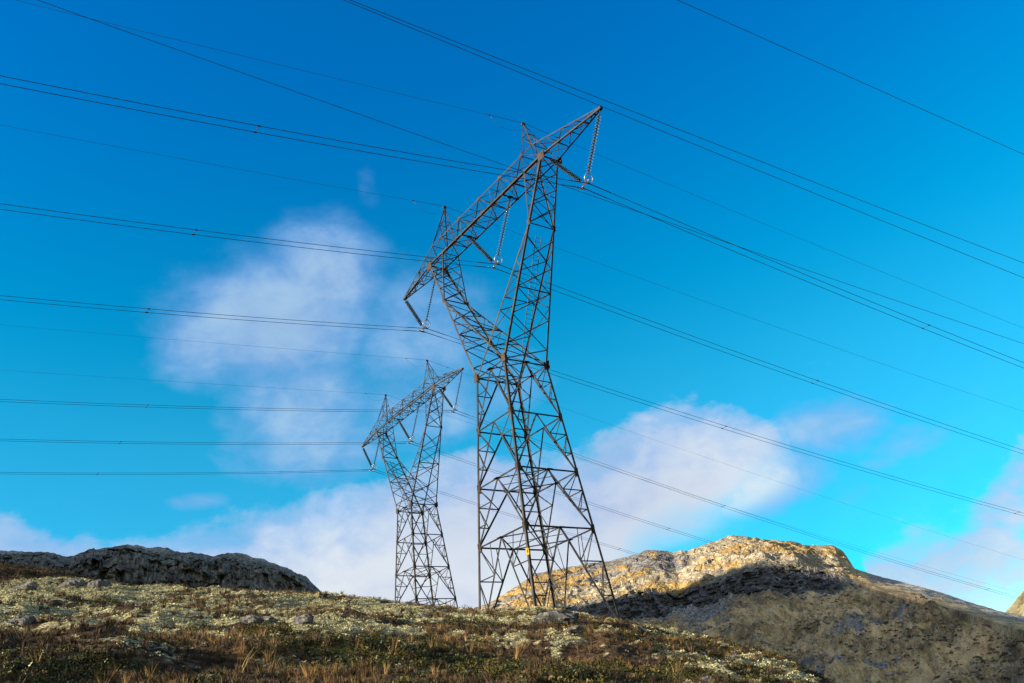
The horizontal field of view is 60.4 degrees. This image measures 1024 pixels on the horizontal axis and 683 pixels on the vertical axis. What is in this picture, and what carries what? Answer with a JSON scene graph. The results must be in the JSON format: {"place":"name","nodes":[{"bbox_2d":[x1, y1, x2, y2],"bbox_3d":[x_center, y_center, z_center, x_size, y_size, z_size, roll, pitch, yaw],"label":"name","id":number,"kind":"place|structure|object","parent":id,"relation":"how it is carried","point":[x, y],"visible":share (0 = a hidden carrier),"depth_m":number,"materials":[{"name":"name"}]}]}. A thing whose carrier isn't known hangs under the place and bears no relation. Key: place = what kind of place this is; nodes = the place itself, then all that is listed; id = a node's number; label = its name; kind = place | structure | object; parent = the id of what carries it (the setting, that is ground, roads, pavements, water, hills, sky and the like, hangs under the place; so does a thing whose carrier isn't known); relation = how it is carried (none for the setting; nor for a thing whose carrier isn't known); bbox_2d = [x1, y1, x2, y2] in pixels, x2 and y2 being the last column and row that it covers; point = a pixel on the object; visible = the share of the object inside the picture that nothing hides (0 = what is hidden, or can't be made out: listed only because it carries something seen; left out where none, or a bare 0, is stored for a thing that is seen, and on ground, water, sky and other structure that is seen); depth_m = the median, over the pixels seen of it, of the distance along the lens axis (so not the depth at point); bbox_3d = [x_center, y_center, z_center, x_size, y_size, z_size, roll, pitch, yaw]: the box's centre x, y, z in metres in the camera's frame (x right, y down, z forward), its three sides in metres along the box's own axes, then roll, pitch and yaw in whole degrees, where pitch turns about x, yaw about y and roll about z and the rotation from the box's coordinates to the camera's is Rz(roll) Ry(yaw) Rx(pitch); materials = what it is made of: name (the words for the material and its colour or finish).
{"place":"outdoors","nodes":[
{"label":"outdoors","id":0,"kind":"place"},
{"bbox_2d":[0,544,320,593],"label":"rocky hill","id":1,"kind":"structure","parent":0,"point":[130,565],"depth_m":292.74,"materials":[{"name":"grey stone"}]},
{"bbox_2d":[0,565,823,682],"bbox_3d":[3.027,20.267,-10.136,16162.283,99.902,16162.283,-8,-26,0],"label":"ground","id":2,"kind":"structure","parent":0,"point":[290,652],"depth_m":19.90,"materials":[{"name":"green plant"}]},
{"bbox_2d":[6,616,34,625],"bbox_3d":[-11.043,6.358,19.741,0.582,0.367,0.468,-8,-31,-4],"label":"boulder","id":3,"kind":"object","parent":2,"relation":"on","point":[25,619],"visible":0.49,"depth_m":19.63,"materials":[{"name":"grey stone"}]},
{"bbox_2d":[11,582,38,590],"bbox_3d":[-17.319,8.796,31.234,0.964,0.422,0.729,-7,-23,2],"label":"boulder","id":4,"kind":"object","parent":2,"relation":"on","point":[33,585],"visible":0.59,"depth_m":31.02,"materials":[{"name":"grey stone"}]},
{"bbox_2d":[58,578,87,587],"bbox_3d":[-18.017,10.092,36.132,1.244,0.678,0.918,-12,-23,-1],"label":"boulder","id":5,"kind":"object","parent":2,"relation":"on","point":[77,582],"visible":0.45,"depth_m":35.93,"materials":[{"name":"grey stone"}]},
{"bbox_2d":[87,579,111,588],"bbox_3d":[-16.502,9.904,35.229,0.910,0.758,0.760,-10,-32,-4],"label":"boulder","id":6,"kind":"object","parent":2,"relation":"on","point":[98,583],"visible":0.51,"depth_m":35.08,"materials":[{"name":"grey stone"}]},
{"bbox_2d":[235,649,254,673],"bbox_3d":[-4.096,4.918,13.596,0.567,0.482,0.361,-8,-26,0],"label":"straw tuft","id":7,"kind":"object","parent":2,"relation":"on","point":[240,661],"visible":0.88,"depth_m":13.50,"materials":[{"name":"beige plant"}]},
{"bbox_2d":[238,615,264,624],"bbox_3d":[-6.202,6.662,20.843,0.676,0.342,0.518,-9,-23,5],"label":"boulder","id":8,"kind":"object","parent":2,"relation":"on","point":[250,619],"visible":0.48,"depth_m":20.66,"materials":[{"name":"grey stone"}]},
{"bbox_2d":[262,616,276,622],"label":"boulder","id":9,"kind":"object","parent":2,"relation":"on","point":[265,618],"visible":0.28,"depth_m":21.27,"materials":[{"name":"grey stone"}]},
{"bbox_2d":[265,645,287,675],"bbox_3d":[-3.645,4.943,13.667,0.421,0.466,0.366,-28,-33,34],"label":"straw tuft","id":10,"kind":"object","parent":2,"relation":"on","point":[271,665],"visible":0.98,"depth_m":13.59,"materials":[{"name":"beige plant"}]},
{"bbox_2d":[293,614,313,624],"bbox_3d":[-4.934,6.654,20.787,0.512,0.372,0.402,-12,-30,1],"label":"boulder","id":11,"kind":"object","parent":2,"relation":"on","point":[304,619],"visible":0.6,"depth_m":20.66,"materials":[{"name":"grey stone"}]},
{"bbox_2d":[387,636,407,654],"bbox_3d":[-2.051,5.546,16.104,0.583,0.424,0.324,-8,-26,0],"label":"straw tuft","id":12,"kind":"object","parent":2,"relation":"on","point":[395,646],"visible":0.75,"depth_m":16.06,"materials":[{"name":"beige plant"}]},
{"bbox_2d":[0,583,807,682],"bbox_3d":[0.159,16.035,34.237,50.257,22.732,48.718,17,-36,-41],"label":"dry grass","id":13,"kind":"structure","parent":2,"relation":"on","point":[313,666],"depth_m":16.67,"materials":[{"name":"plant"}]},
{"bbox_2d":[0,576,821,682],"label":"reindeer lichen","id":14,"kind":"object","parent":2,"relation":"on","point":[340,625],"visible":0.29,"depth_m":24.46},
{"bbox_2d":[361,360,463,607],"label":"lattice pylon","id":15,"kind":"object","parent":2,"relation":"on","point":[413,490],"visible":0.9,"depth_m":106.12,"materials":[{"name":"metal"}]},
{"bbox_2d":[362,434,380,470],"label":"insulator set","id":16,"kind":"object","parent":15,"relation":"hanging from","point":[367,457],"visible":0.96,"depth_m":117.38,"materials":[{"name":"glass"}]},
{"bbox_2d":[2,469,1023,656],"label":"conductor bundle","id":17,"kind":"object","parent":16,"relation":"hanging from","point":[453,497],"visible":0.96,"depth_m":117.78,"materials":[{"name":"metal"}]},
{"bbox_2d":[398,405,419,443],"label":"insulator set","id":18,"kind":"object","parent":15,"relation":"hanging from","point":[404,430],"visible":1,"depth_m":110.13,"materials":[{"name":"glass"}]},
{"bbox_2d":[14,439,1023,631],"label":"conductor bundle","id":19,"kind":"object","parent":18,"relation":"hanging from","point":[471,464],"visible":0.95,"depth_m":109.70,"materials":[{"name":"metal"}]},
{"bbox_2d":[439,372,462,412],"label":"insulator set","id":20,"kind":"object","parent":15,"relation":"hanging from","point":[446,399],"visible":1,"depth_m":103.04,"materials":[{"name":"glass"}]},
{"bbox_2d":[0,399,1023,600],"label":"conductor bundle","id":21,"kind":"object","parent":20,"relation":"hanging from","point":[484,423],"visible":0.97,"depth_m":103.07,"materials":[{"name":"metal"}]},
{"bbox_2d":[8,325,1015,557],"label":"earth wire","id":22,"kind":"object","parent":15,"relation":"attached to","point":[467,374],"visible":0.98,"depth_m":109.86,"materials":[{"name":"black metal"}]},
{"bbox_2d":[7,370,1021,593],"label":"earth wire","id":23,"kind":"object","parent":15,"relation":"attached to","point":[483,427],"visible":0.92,"depth_m":120.71,"materials":[{"name":"black metal"}]},
{"bbox_2d":[402,602,423,605],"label":"boulder","id":24,"kind":"object","parent":2,"relation":"on","point":[407,603],"visible":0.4,"depth_m":37.53,"materials":[{"name":"grey stone"}]},
{"bbox_2d":[0,579,835,682],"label":"bilberry shrubs","id":25,"kind":"object","parent":2,"relation":"on","point":[571,669],"visible":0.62,"depth_m":15.19,"materials":[{"name":"green plant"}]},
{"bbox_2d":[0,562,836,682],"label":"heather","id":26,"kind":"object","parent":2,"relation":"on","point":[11,569],"visible":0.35,"depth_m":16.88,"materials":[{"name":"plant"}]},
{"bbox_2d":[421,639,442,652],"bbox_3d":[-1.532,5.939,17.344,0.464,0.377,0.350,9,-31,-31],"label":"straw tuft","id":27,"kind":"object","parent":2,"relation":"on","point":[431,641],"visible":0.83,"depth_m":17.30,"materials":[{"name":"beige plant"}]},
{"bbox_2d":[466,641,484,656],"bbox_3d":[-0.749,6.388,18.262,0.402,0.416,0.357,-26,-31,32],"label":"straw tuft","id":28,"kind":"object","parent":2,"relation":"on","point":[471,652],"visible":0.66,"depth_m":18.21,"materials":[{"name":"beige plant"}]},
{"bbox_2d":[403,106,620,618],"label":"lattice pylon","id":29,"kind":"object","parent":2,"relation":"on","point":[504,358],"visible":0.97,"depth_m":58.55,"materials":[{"name":"metal"}]},
{"bbox_2d":[405,269,437,332],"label":"insulator set","id":30,"kind":"object","parent":29,"relation":"hanging from","point":[413,312],"visible":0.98,"depth_m":70.82,"materials":[{"name":"glass"}]},
{"bbox_2d":[0,295,1022,515],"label":"conductor bundle","id":31,"kind":"object","parent":30,"relation":"hanging from","point":[479,350],"visible":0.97,"depth_m":71.39,"materials":[{"name":"metal"}]},
{"bbox_2d":[469,198,510,269],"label":"insulator set","id":32,"kind":"object","parent":29,"relation":"hanging from","point":[481,250],"visible":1,"depth_m":63.43,"materials":[{"name":"glass"}]},
{"bbox_2d":[0,203,1021,453],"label":"conductor bundle","id":33,"kind":"object","parent":32,"relation":"hanging from","point":[502,271],"visible":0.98,"depth_m":62.04,"materials":[{"name":"metal"}]},
{"bbox_2d":[2,125,1021,410],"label":"earth wire","id":34,"kind":"object","parent":29,"relation":"attached to","point":[450,215],"visible":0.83,"depth_m":70.40,"materials":[{"name":"black metal"}]},
{"bbox_2d":[16,0,1019,326],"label":"earth wire","id":35,"kind":"object","parent":29,"relation":"attached to","point":[486,114],"visible":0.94,"depth_m":62.11,"materials":[{"name":"black metal"}]},
{"bbox_2d":[550,111,600,189],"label":"insulator set","id":36,"kind":"object","parent":29,"relation":"hanging from","point":[565,170],"visible":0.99,"depth_m":56.24,"materials":[{"name":"glass"}]},
{"bbox_2d":[0,75,1023,367],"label":"conductor bundle","id":37,"kind":"object","parent":36,"relation":"hanging from","point":[490,173],"visible":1,"depth_m":51.73,"materials":[{"name":"metal"}]},
{"bbox_2d":[511,636,528,658],"bbox_3d":[0.184,6.633,19.056,0.492,0.523,0.667,13,-34,-37],"label":"straw tuft","id":38,"kind":"object","parent":2,"relation":"on","point":[519,654],"visible":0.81,"depth_m":18.99,"materials":[{"name":"beige plant"}]},
{"bbox_2d":[38,0,1023,343],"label":"overhead wire","id":39,"kind":"object","parent":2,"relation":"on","point":[502,164],"visible":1,"depth_m":38.54,"materials":[{"name":"black metal"}]},
{"bbox_2d":[531,610,578,626],"bbox_3d":[1.457,9.346,29.264,1.677,0.700,1.494,-8,-31,7],"label":"boulder","id":40,"kind":"object","parent":2,"relation":"on","point":[562,617],"visible":0.51,"depth_m":28.73,"materials":[{"name":"grey stone"}]},
{"bbox_2d":[563,625,583,633],"bbox_3d":[1.483,7.123,21.533,0.590,0.275,0.463,-11,-31,-2],"label":"boulder","id":41,"kind":"object","parent":2,"relation":"on","point":[575,628],"visible":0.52,"depth_m":21.41,"materials":[{"name":"grey stone"}]},
{"bbox_2d":[671,657,684,678],"bbox_3d":[2.904,5.628,15.195,0.418,0.423,0.504,-8,-26,0],"label":"straw tuft","id":42,"kind":"object","parent":2,"relation":"on","point":[677,668],"visible":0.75,"depth_m":15.17,"materials":[{"name":"beige plant"}]},
{"bbox_2d":[344,0,1023,277],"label":"overhead wire","id":43,"kind":"object","parent":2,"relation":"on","point":[665,132],"visible":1,"depth_m":38.89,"materials":[{"name":"black metal"}]},
{"bbox_2d":[700,676,712,682],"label":"boulder","id":44,"kind":"object","parent":2,"relation":"on","point":[705,678],"visible":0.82,"depth_m":14.55,"materials":[{"name":"grey stone"}]},
{"bbox_2d":[727,653,737,659],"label":"boulder","id":45,"kind":"object","parent":2,"relation":"on","point":[732,656],"visible":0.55,"depth_m":21.17,"materials":[{"name":"grey stone"}]},
{"bbox_2d":[678,0,1022,153],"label":"overhead wire","id":46,"kind":"object","parent":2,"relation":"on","point":[844,74],"visible":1,"depth_m":40.68,"materials":[{"name":"black metal"}]},
{"bbox_2d":[0,0,1023,611],"label":"sky","id":47,"kind":"structure","parent":0,"point":[674,63],"materials":[{"name":"blue"}]},
{"bbox_2d":[350,0,1022,262],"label":"overhead wire","id":48,"kind":"object","parent":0,"point":[668,125],"visible":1,"depth_m":39.19,"materials":[{"name":"black metal"}]},
{"bbox_2d":[473,535,1023,682],"bbox_3d":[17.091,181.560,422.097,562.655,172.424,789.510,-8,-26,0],"label":"mountain","id":49,"kind":"structure","parent":0,"point":[641,586],"depth_m":340.73,"materials":[{"name":"stone"}]},
{"bbox_2d":[595,587,1023,682],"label":"scree stones","id":50,"kind":"object","parent":49,"relation":"on","point":[861,629],"visible":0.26,"depth_m":290.55,"materials":[{"name":"grey stone"}]},
{"bbox_2d":[602,587,1023,682],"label":"mountain scrub","id":51,"kind":"object","parent":49,"relation":"on","point":[932,639],"visible":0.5,"depth_m":267.67,"materials":[{"name":"green plant"}]},
{"bbox_2d":[1006,591,1023,615],"bbox_3d":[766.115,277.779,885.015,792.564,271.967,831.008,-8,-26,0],"label":"distant hill","id":52,"kind":"structure","parent":0,"point":[1016,607],"depth_m":952.39,"materials":[{"name":"beige stone"}]}
]}

